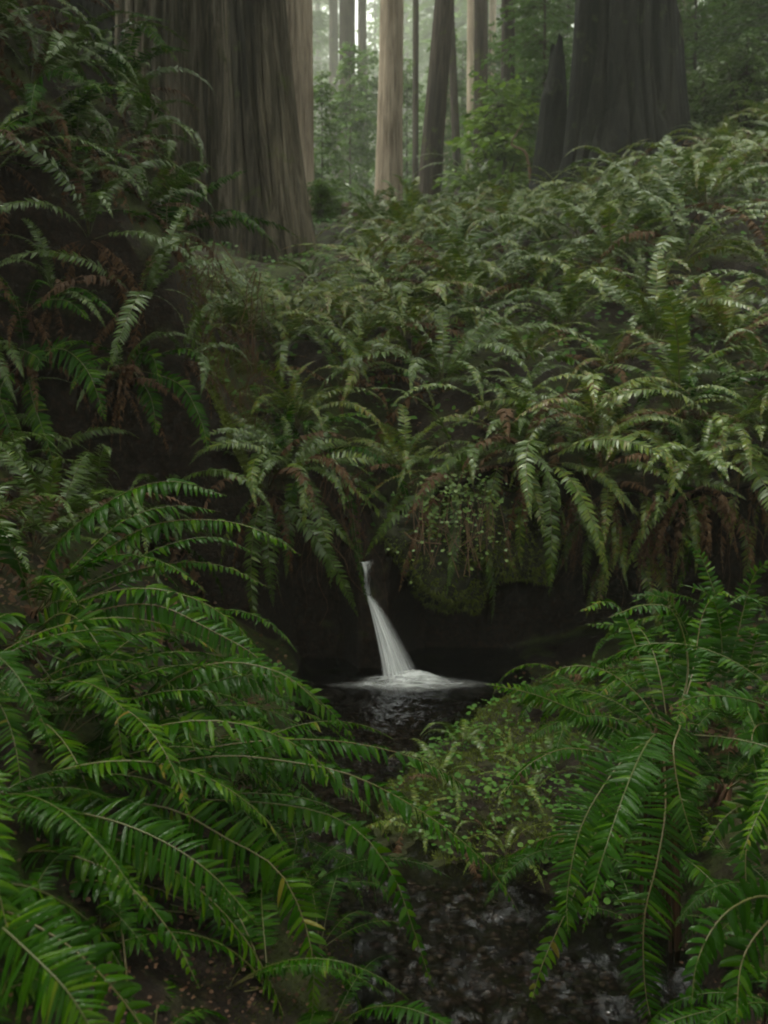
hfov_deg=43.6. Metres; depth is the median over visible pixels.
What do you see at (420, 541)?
twig
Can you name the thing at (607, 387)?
sword fern
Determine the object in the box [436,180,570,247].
sword fern
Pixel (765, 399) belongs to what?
sword fern
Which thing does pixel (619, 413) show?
sword fern
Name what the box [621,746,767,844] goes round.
sword fern
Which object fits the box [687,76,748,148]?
bush
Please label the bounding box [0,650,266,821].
sword fern
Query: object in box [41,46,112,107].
sword fern
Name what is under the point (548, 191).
sword fern
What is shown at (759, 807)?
sword fern
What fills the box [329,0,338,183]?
redwood tree
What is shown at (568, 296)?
sword fern
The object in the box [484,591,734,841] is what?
sword fern
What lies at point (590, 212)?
sword fern
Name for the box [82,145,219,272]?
sword fern
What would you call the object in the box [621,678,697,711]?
sword fern
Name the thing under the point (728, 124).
sword fern
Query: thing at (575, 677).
sword fern
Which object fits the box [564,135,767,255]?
sword fern
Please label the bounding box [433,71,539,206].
bush
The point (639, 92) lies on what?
redwood tree
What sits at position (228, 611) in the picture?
sword fern
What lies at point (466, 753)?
moss
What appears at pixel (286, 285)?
sword fern
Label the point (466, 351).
sword fern
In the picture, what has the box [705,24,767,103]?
bush
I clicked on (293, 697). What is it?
sword fern
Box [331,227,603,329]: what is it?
sword fern
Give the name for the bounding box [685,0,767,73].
young conifer
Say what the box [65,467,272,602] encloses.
sword fern
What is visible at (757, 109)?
sword fern
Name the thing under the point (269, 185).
redwood tree
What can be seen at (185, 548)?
sword fern
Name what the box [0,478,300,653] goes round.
sword fern
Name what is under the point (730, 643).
sword fern
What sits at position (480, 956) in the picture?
stream water
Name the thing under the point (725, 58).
bush
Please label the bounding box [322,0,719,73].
sky
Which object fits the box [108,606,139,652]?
sword fern
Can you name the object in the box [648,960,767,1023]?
sword fern
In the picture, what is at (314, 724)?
sword fern
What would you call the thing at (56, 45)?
sword fern
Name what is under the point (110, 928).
sword fern
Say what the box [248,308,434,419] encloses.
sword fern
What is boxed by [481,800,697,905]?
sword fern
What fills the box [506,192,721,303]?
sword fern
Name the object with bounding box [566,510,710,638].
sword fern
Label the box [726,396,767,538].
sword fern
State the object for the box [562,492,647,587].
sword fern
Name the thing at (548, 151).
charred snag
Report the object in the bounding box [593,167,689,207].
sword fern
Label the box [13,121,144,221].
sword fern
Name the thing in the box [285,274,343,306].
sword fern
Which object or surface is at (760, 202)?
sword fern
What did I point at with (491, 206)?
sword fern
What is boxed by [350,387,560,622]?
sword fern
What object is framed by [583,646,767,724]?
sword fern
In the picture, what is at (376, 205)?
sword fern
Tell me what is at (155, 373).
sword fern
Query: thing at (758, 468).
sword fern
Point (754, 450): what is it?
sword fern
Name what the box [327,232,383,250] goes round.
sword fern
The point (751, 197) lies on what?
sword fern
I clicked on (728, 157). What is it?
sword fern
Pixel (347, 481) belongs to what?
sword fern
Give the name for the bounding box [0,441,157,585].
sword fern
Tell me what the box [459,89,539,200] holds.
bush
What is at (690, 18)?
redwood tree
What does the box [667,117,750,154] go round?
sword fern
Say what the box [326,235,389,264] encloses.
sword fern
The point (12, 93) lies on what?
sword fern
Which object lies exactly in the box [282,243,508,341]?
sword fern
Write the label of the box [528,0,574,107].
young conifer
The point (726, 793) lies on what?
sword fern
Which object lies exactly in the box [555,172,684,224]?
sword fern
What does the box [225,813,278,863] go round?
sword fern
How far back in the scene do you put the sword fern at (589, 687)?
3.56 m
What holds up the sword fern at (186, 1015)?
on the ground
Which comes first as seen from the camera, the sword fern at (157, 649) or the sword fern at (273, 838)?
the sword fern at (273, 838)
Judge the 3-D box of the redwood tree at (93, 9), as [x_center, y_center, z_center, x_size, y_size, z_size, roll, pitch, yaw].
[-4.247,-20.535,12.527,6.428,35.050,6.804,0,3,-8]
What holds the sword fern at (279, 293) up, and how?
on the ground
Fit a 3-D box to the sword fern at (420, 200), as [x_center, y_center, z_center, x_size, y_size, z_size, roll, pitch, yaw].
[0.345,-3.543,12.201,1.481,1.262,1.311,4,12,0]
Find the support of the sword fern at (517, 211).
on the ground
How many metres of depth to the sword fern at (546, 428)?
4.78 m
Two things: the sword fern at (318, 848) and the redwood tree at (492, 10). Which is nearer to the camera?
the sword fern at (318, 848)
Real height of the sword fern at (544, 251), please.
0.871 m
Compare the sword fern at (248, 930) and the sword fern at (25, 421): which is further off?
the sword fern at (25, 421)
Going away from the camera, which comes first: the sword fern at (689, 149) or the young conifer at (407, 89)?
the sword fern at (689, 149)
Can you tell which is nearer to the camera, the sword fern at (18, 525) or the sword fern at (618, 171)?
the sword fern at (18, 525)
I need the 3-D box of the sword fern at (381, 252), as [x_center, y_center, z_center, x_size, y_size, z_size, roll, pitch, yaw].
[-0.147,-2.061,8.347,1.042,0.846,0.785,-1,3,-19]
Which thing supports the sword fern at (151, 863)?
on the ground
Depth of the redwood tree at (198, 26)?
10.99 m
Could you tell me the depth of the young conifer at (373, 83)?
39.00 m
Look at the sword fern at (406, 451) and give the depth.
4.97 m
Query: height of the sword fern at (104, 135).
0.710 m
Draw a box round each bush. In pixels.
[307,179,343,222]
[313,176,348,219]
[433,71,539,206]
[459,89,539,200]
[687,46,767,135]
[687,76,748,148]
[689,34,767,149]
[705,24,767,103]
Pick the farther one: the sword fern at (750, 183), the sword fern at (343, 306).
the sword fern at (750, 183)
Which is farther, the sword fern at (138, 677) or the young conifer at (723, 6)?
the young conifer at (723, 6)
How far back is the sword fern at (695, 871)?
2.33 m
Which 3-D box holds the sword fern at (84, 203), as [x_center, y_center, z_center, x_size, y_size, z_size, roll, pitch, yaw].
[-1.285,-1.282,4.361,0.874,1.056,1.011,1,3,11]
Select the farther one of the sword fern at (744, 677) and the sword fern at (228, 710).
the sword fern at (744, 677)
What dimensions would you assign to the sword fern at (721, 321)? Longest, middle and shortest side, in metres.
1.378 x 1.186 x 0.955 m
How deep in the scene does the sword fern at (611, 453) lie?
4.75 m
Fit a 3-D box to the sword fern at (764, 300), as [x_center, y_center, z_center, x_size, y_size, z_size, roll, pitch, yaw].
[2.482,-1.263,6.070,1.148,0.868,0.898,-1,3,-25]
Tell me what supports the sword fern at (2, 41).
on the ground
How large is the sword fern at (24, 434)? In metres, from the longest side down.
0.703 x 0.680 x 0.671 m
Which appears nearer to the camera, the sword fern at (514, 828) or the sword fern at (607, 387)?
the sword fern at (514, 828)
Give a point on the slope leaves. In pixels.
(494, 350)
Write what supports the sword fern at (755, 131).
on the ground
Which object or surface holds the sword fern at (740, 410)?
on the ground
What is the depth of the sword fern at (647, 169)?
12.23 m
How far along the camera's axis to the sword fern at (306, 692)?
2.30 m
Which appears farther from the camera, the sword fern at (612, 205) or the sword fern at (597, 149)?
the sword fern at (597, 149)
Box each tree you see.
[69,0,114,60]
[114,0,232,245]
[224,0,318,262]
[286,0,313,215]
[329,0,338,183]
[339,0,355,201]
[357,0,366,197]
[374,0,403,222]
[412,0,418,194]
[416,0,454,213]
[444,95,449,196]
[449,14,462,199]
[466,0,473,170]
[473,0,487,201]
[489,0,495,135]
[500,0,514,129]
[555,0,695,188]
[560,0,599,181]
[678,0,693,73]
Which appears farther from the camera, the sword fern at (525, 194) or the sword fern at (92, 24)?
the sword fern at (525, 194)
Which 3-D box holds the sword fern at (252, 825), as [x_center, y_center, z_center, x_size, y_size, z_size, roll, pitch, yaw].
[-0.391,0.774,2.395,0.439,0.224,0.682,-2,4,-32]
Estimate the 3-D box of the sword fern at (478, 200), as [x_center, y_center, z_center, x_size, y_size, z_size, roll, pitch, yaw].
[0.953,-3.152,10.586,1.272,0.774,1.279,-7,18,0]
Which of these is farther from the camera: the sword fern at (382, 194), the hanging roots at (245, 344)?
the sword fern at (382, 194)
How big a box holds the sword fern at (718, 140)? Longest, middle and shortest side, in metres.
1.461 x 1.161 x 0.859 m
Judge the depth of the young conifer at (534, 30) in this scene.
38.82 m
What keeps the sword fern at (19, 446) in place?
on the ground
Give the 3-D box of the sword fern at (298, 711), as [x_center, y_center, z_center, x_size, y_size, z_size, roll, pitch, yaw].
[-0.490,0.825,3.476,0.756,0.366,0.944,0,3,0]
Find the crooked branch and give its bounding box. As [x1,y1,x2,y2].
[511,122,530,183]
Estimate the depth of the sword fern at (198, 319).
4.52 m
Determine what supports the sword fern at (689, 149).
on the ground
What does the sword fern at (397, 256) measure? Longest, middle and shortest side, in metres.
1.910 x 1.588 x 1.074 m
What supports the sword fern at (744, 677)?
on the ground
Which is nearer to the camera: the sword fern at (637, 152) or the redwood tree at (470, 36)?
the sword fern at (637, 152)
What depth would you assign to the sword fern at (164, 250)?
4.36 m
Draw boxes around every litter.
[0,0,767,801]
[0,569,767,1023]
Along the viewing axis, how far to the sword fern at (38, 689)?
1.98 m
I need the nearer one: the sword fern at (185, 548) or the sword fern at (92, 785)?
the sword fern at (92, 785)
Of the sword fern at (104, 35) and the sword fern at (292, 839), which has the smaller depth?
the sword fern at (292, 839)
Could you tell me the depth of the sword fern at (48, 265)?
4.24 m
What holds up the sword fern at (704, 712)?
on the ground
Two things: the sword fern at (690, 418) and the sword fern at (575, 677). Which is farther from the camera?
the sword fern at (690, 418)
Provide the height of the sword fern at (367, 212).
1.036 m
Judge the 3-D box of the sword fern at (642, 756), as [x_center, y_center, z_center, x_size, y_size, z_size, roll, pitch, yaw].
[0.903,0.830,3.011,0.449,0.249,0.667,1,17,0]
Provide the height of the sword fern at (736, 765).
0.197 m
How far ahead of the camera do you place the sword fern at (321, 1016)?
1.75 m
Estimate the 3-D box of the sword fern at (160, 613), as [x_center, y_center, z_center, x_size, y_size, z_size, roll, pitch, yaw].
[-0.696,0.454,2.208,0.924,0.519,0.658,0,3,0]
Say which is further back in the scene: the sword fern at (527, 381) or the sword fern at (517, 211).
the sword fern at (517, 211)
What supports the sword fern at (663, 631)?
on the ground
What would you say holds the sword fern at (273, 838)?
on the ground
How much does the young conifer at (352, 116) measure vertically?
9.519 m
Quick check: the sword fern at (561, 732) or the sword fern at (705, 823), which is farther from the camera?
the sword fern at (561, 732)
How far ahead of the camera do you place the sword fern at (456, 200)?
11.17 m
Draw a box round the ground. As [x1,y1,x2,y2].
[0,0,767,1023]
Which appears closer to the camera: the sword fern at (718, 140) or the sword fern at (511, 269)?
the sword fern at (511, 269)
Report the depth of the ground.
4.64 m
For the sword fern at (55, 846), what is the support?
on the ground
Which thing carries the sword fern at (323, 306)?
on the ground
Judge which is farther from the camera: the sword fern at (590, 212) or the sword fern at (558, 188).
the sword fern at (558, 188)
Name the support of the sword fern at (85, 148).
on the ground
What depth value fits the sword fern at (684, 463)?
4.63 m
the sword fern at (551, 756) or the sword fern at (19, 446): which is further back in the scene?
the sword fern at (19, 446)
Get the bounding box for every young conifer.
[313,71,355,210]
[317,42,376,203]
[331,48,405,202]
[366,58,424,214]
[403,29,466,202]
[444,40,466,197]
[448,30,500,202]
[464,0,574,198]
[467,0,556,192]
[515,0,571,118]
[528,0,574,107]
[677,0,744,100]
[680,0,766,71]
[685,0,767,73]
[686,0,767,100]
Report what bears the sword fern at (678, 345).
on the ground
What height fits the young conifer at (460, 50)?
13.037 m
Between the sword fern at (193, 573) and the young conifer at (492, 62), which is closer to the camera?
the sword fern at (193, 573)
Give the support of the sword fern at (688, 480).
on the ground
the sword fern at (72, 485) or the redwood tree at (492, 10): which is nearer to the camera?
the sword fern at (72, 485)
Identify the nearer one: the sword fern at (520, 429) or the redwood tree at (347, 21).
the sword fern at (520, 429)
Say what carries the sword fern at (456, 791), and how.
on the ground
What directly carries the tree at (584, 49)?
on the ground
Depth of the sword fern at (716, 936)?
1.69 m
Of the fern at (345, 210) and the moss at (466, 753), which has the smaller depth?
the moss at (466, 753)
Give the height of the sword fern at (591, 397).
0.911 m
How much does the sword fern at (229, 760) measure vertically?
0.527 m
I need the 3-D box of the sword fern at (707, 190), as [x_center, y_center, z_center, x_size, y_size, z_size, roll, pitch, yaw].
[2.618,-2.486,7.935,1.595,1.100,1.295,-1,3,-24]
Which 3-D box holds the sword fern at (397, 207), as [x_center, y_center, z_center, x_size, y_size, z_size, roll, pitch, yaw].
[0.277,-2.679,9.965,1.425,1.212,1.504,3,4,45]
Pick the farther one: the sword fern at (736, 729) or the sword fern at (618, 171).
the sword fern at (618, 171)
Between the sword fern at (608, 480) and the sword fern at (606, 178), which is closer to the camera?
the sword fern at (608, 480)
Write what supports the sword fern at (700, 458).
on the ground
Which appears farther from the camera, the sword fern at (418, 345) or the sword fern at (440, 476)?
the sword fern at (418, 345)
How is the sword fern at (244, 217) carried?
on the ground
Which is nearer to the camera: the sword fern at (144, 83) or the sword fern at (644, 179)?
the sword fern at (144, 83)
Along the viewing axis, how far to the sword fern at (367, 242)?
10.62 m
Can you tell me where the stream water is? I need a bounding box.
[265,646,737,1023]
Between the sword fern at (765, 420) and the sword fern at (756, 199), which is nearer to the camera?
the sword fern at (765, 420)
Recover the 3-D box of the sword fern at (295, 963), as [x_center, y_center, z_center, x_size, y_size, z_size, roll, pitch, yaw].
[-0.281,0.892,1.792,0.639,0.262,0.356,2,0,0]
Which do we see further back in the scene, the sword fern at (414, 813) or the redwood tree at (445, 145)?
the redwood tree at (445, 145)
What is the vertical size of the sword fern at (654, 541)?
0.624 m
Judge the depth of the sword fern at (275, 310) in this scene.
5.85 m
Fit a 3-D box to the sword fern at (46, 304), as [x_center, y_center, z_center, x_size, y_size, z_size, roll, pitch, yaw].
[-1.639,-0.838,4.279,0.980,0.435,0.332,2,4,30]
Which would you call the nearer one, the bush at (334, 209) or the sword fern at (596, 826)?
the sword fern at (596, 826)
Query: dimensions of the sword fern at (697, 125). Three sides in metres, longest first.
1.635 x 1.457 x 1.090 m
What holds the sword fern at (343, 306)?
on the ground
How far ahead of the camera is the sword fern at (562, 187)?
11.65 m
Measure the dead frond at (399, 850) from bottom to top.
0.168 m
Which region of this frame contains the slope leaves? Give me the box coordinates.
[14,4,767,525]
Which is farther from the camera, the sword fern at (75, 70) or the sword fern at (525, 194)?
the sword fern at (525, 194)
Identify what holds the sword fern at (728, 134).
on the ground
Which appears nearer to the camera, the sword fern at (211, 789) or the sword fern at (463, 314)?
the sword fern at (211, 789)
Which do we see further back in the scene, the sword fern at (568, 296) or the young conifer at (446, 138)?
the young conifer at (446, 138)
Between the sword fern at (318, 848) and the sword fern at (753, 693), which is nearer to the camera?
the sword fern at (318, 848)
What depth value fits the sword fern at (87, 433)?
4.31 m
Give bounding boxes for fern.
[0,0,91,104]
[0,0,119,76]
[0,1,138,153]
[0,65,169,158]
[0,76,114,144]
[0,115,86,245]
[0,133,208,340]
[0,136,115,325]
[0,204,253,380]
[0,218,105,352]
[0,275,117,368]
[0,296,106,476]
[0,340,35,414]
[0,377,70,458]
[0,399,113,505]
[0,431,89,500]
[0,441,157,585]
[0,441,206,552]
[0,443,211,574]
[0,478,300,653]
[0,480,165,606]
[0,494,85,543]
[0,584,284,776]
[0,616,223,833]
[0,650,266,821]
[0,655,185,899]
[0,680,140,735]
[0,755,327,1022]
[0,768,145,896]
[0,839,143,1013]
[0,846,90,1023]
[0,877,152,1023]
[2,82,164,223]
[2,631,267,750]
[3,426,138,509]
[3,623,50,664]
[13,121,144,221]
[23,87,183,180]
[29,738,208,908]
[32,0,57,36]
[33,10,190,80]
[39,656,354,791]
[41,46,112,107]
[44,340,215,453]
[44,833,72,855]
[48,605,201,704]
[56,13,191,138]
[59,5,146,79]
[62,0,129,44]
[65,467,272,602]
[67,45,216,125]
[70,165,298,294]
[70,809,190,959]
[76,332,202,457]
[77,711,519,991]
[80,873,212,931]
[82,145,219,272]
[87,47,208,216]
[92,718,135,766]
[96,869,281,991]
[100,65,203,177]
[101,974,227,1023]
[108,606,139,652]
[113,759,279,837]
[116,524,235,600]
[118,127,214,241]
[132,607,296,720]
[132,621,257,715]
[140,289,251,418]
[144,174,217,269]
[149,689,259,736]
[153,679,313,866]
[189,432,392,595]
[190,411,393,531]
[190,721,393,904]
[192,260,331,357]
[192,262,383,408]
[192,789,304,875]
[198,268,277,294]
[201,431,357,629]
[205,253,270,280]
[205,774,306,855]
[206,722,276,798]
[209,291,260,314]
[222,269,291,309]
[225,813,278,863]
[226,812,290,914]
[226,956,408,1021]
[228,360,389,442]
[229,250,470,391]
[229,681,347,780]
[235,693,311,729]
[241,387,409,602]
[246,262,375,340]
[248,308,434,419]
[257,279,328,317]
[274,252,357,282]
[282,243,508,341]
[283,820,389,908]
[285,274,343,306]
[285,835,450,911]
[294,955,453,1023]
[297,858,416,950]
[306,235,509,327]
[311,304,609,464]
[312,227,423,295]
[315,218,427,261]
[320,404,486,478]
[325,280,391,319]
[326,187,400,223]
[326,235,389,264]
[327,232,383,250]
[329,227,397,252]
[330,180,446,232]
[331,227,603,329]
[333,215,375,231]
[337,201,384,223]
[339,185,406,225]
[340,191,420,219]
[340,306,506,386]
[346,453,475,556]
[348,176,488,245]
[348,195,469,250]
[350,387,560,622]
[352,252,505,310]
[356,174,453,225]
[360,446,537,578]
[365,202,550,282]
[366,787,458,849]
[381,270,568,341]
[384,738,484,823]
[390,373,601,569]
[396,189,458,211]
[401,238,534,298]
[402,200,533,245]
[402,219,445,275]
[411,153,551,206]
[418,186,523,237]
[419,184,491,220]
[420,719,490,756]
[422,190,492,209]
[423,383,611,534]
[424,347,589,426]
[425,435,686,595]
[426,440,559,541]
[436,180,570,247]
[450,371,688,478]
[450,807,521,832]
[452,182,538,209]
[454,226,553,300]
[463,823,557,889]
[465,171,529,213]
[474,388,624,489]
[475,322,597,359]
[476,264,650,347]
[476,753,594,813]
[477,240,631,303]
[478,189,560,231]
[479,728,544,761]
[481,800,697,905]
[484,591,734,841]
[486,237,657,290]
[489,410,599,511]
[490,177,677,242]
[493,194,592,254]
[494,663,653,725]
[497,205,570,238]
[498,407,623,596]
[499,707,767,1018]
[500,184,546,203]
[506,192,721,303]
[510,164,596,204]
[516,661,680,763]
[518,735,591,784]
[520,181,582,200]
[520,188,585,215]
[521,155,683,225]
[530,416,686,588]
[531,414,688,538]
[534,325,668,396]
[535,383,709,569]
[541,851,704,934]
[544,160,616,189]
[544,252,767,341]
[547,139,673,194]
[550,168,723,233]
[554,393,701,473]
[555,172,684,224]
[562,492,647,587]
[563,246,706,314]
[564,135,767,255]
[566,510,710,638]
[566,685,650,731]
[569,151,682,208]
[574,289,767,457]
[575,145,680,194]
[575,594,767,905]
[576,699,767,788]
[577,386,767,584]
[579,629,726,691]
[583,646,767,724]
[584,723,713,812]
[586,411,745,590]
[588,536,767,735]
[592,407,767,571]
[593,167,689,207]
[593,179,767,282]
[594,385,767,583]
[600,496,701,603]
[604,790,749,857]
[605,663,767,761]
[606,432,767,577]
[607,147,767,226]
[607,801,737,915]
[608,137,767,201]
[608,328,767,395]
[615,591,767,672]
[621,394,749,446]
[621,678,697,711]
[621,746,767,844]
[629,149,664,175]
[635,275,767,354]
[646,146,742,181]
[646,165,729,199]
[647,747,767,859]
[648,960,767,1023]
[651,146,716,173]
[656,374,767,597]
[657,122,759,160]
[657,389,767,545]
[664,387,752,460]
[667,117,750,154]
[667,684,766,713]
[674,844,767,988]
[676,202,767,275]
[679,280,765,344]
[682,384,767,518]
[682,876,767,1023]
[683,439,767,474]
[684,754,757,808]
[688,117,767,151]
[689,135,767,169]
[690,116,763,149]
[693,126,767,161]
[694,134,767,191]
[698,387,767,424]
[699,164,767,229]
[708,271,767,354]
[713,665,767,688]
[716,183,767,213]
[718,130,767,202]
[722,99,767,138]
[724,747,764,784]
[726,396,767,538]
[735,914,767,954]
[736,123,767,136]
[738,193,767,241]
[741,149,767,161]
[746,121,767,132]
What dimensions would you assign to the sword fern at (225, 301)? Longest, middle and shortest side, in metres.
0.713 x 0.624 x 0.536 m
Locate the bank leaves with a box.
[99,618,767,918]
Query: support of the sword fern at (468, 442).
on the ground
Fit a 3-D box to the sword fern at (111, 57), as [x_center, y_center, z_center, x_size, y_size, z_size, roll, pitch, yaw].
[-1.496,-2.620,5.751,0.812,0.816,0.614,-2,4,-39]
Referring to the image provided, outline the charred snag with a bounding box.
[528,34,566,193]
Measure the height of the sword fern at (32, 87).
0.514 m
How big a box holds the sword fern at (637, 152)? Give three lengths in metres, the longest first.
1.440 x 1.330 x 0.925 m
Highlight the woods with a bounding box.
[313,0,767,200]
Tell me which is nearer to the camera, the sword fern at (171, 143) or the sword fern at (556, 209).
the sword fern at (171, 143)
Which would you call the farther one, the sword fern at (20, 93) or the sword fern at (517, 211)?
the sword fern at (517, 211)
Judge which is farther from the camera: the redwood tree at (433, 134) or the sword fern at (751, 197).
the redwood tree at (433, 134)
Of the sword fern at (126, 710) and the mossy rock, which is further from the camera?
the mossy rock
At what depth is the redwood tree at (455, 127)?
24.40 m
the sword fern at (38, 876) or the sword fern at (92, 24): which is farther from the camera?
the sword fern at (92, 24)
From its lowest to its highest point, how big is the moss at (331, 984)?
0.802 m
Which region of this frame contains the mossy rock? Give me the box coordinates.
[372,485,568,615]
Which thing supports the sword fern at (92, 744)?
on the ground
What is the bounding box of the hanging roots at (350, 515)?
[260,468,387,625]
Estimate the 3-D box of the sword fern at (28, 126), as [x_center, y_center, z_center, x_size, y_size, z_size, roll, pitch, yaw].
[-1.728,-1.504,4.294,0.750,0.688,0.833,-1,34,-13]
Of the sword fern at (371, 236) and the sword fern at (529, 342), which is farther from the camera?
the sword fern at (371, 236)
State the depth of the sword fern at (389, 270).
7.25 m
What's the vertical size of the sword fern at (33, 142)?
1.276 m
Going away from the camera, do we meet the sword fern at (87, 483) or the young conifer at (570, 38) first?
the sword fern at (87, 483)
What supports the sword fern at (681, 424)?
on the ground
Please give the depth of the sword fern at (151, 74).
5.70 m
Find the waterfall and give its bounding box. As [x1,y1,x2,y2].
[362,562,438,685]
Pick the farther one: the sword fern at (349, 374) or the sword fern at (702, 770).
the sword fern at (349, 374)
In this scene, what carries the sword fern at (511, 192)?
on the ground
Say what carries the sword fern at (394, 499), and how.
on the ground
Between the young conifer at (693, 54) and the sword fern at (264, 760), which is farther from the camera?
the young conifer at (693, 54)
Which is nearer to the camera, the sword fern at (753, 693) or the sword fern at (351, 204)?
the sword fern at (753, 693)
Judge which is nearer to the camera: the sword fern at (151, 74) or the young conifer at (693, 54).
the sword fern at (151, 74)
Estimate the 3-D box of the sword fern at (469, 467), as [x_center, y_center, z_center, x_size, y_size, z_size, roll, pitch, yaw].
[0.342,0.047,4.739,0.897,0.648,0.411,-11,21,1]
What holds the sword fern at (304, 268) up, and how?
on the ground
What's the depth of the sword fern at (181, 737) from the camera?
2.38 m
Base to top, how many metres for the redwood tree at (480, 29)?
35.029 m
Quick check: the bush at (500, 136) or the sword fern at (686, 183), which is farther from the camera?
the bush at (500, 136)
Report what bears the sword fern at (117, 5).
on the ground
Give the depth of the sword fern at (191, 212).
5.38 m
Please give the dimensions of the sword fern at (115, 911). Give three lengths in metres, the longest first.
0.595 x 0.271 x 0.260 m
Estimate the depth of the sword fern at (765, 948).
2.08 m
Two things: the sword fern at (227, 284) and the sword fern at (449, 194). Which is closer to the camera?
the sword fern at (227, 284)
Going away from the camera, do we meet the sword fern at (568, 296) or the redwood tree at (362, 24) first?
the sword fern at (568, 296)
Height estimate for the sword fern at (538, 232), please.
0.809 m
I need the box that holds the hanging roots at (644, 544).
[516,442,767,625]
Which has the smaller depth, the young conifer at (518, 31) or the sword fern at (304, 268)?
the sword fern at (304, 268)
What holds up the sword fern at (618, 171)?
on the ground
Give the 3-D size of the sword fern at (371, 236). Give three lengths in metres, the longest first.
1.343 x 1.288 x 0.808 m
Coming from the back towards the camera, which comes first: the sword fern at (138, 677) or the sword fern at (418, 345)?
the sword fern at (418, 345)
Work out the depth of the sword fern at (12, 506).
3.01 m
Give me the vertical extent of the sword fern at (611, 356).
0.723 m
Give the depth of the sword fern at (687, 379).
5.00 m
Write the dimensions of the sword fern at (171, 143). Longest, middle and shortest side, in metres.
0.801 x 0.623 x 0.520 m
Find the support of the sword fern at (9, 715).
on the ground
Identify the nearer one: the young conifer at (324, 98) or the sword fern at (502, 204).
the sword fern at (502, 204)
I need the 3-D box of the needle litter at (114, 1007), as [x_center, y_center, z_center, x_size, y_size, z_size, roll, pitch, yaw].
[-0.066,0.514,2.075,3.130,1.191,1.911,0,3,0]
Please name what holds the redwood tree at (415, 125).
on the ground
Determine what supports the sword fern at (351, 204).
on the ground
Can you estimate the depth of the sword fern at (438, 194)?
12.84 m
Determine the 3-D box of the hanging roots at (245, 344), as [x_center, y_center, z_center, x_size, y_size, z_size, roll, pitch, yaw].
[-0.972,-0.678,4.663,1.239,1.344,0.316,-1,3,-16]
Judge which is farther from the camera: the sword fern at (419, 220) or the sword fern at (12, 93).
the sword fern at (419, 220)
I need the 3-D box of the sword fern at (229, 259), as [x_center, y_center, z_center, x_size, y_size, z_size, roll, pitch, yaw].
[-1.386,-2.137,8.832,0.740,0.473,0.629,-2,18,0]
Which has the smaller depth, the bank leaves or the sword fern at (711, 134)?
the bank leaves
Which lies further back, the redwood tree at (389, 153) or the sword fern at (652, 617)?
the redwood tree at (389, 153)
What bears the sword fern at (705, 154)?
on the ground
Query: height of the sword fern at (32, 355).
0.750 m
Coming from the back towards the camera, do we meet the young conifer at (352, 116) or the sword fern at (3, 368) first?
the young conifer at (352, 116)
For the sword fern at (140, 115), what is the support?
on the ground
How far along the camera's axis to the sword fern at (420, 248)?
8.62 m
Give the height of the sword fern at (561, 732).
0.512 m
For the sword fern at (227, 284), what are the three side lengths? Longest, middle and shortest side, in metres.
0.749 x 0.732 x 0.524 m
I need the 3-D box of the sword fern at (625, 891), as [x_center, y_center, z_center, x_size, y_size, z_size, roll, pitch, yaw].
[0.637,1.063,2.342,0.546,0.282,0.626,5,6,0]
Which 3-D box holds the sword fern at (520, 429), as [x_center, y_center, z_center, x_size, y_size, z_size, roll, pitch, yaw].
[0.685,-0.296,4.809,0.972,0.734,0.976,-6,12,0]
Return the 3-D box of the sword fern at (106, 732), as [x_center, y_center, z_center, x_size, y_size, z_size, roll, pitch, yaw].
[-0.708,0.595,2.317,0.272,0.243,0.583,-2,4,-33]
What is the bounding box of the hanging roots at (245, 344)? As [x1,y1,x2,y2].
[122,240,309,473]
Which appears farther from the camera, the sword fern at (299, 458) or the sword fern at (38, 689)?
the sword fern at (299, 458)
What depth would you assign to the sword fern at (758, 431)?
4.77 m
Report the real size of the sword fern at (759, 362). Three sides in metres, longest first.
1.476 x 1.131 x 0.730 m
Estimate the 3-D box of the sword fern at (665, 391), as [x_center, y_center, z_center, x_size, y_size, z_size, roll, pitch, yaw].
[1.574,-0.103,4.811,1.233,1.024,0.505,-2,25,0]
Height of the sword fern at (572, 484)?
0.778 m
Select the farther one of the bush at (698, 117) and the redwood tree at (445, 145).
the redwood tree at (445, 145)
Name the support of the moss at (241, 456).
on the ground
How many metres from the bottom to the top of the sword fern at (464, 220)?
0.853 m
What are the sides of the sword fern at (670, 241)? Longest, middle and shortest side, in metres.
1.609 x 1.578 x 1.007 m
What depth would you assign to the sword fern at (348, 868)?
2.14 m
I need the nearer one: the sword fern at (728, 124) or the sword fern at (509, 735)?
the sword fern at (509, 735)
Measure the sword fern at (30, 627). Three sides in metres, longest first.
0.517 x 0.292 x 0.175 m
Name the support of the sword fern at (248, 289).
on the ground
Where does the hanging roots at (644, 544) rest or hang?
hanging from the ground
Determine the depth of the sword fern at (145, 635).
2.52 m
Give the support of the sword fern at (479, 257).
on the ground
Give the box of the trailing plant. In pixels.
[387,462,526,583]
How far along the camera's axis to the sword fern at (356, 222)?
12.11 m
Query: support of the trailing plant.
on the mossy rock
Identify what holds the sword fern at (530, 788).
on the ground
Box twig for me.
[404,532,441,544]
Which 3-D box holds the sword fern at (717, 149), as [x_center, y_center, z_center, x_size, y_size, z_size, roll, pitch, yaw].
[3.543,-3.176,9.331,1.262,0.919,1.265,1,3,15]
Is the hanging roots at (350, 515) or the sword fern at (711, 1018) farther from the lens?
the hanging roots at (350, 515)
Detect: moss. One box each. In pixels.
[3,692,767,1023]
[158,163,313,500]
[373,663,748,884]
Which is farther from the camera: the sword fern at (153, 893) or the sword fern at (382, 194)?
the sword fern at (382, 194)
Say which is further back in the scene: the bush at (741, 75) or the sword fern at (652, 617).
the bush at (741, 75)
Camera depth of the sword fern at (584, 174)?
12.31 m

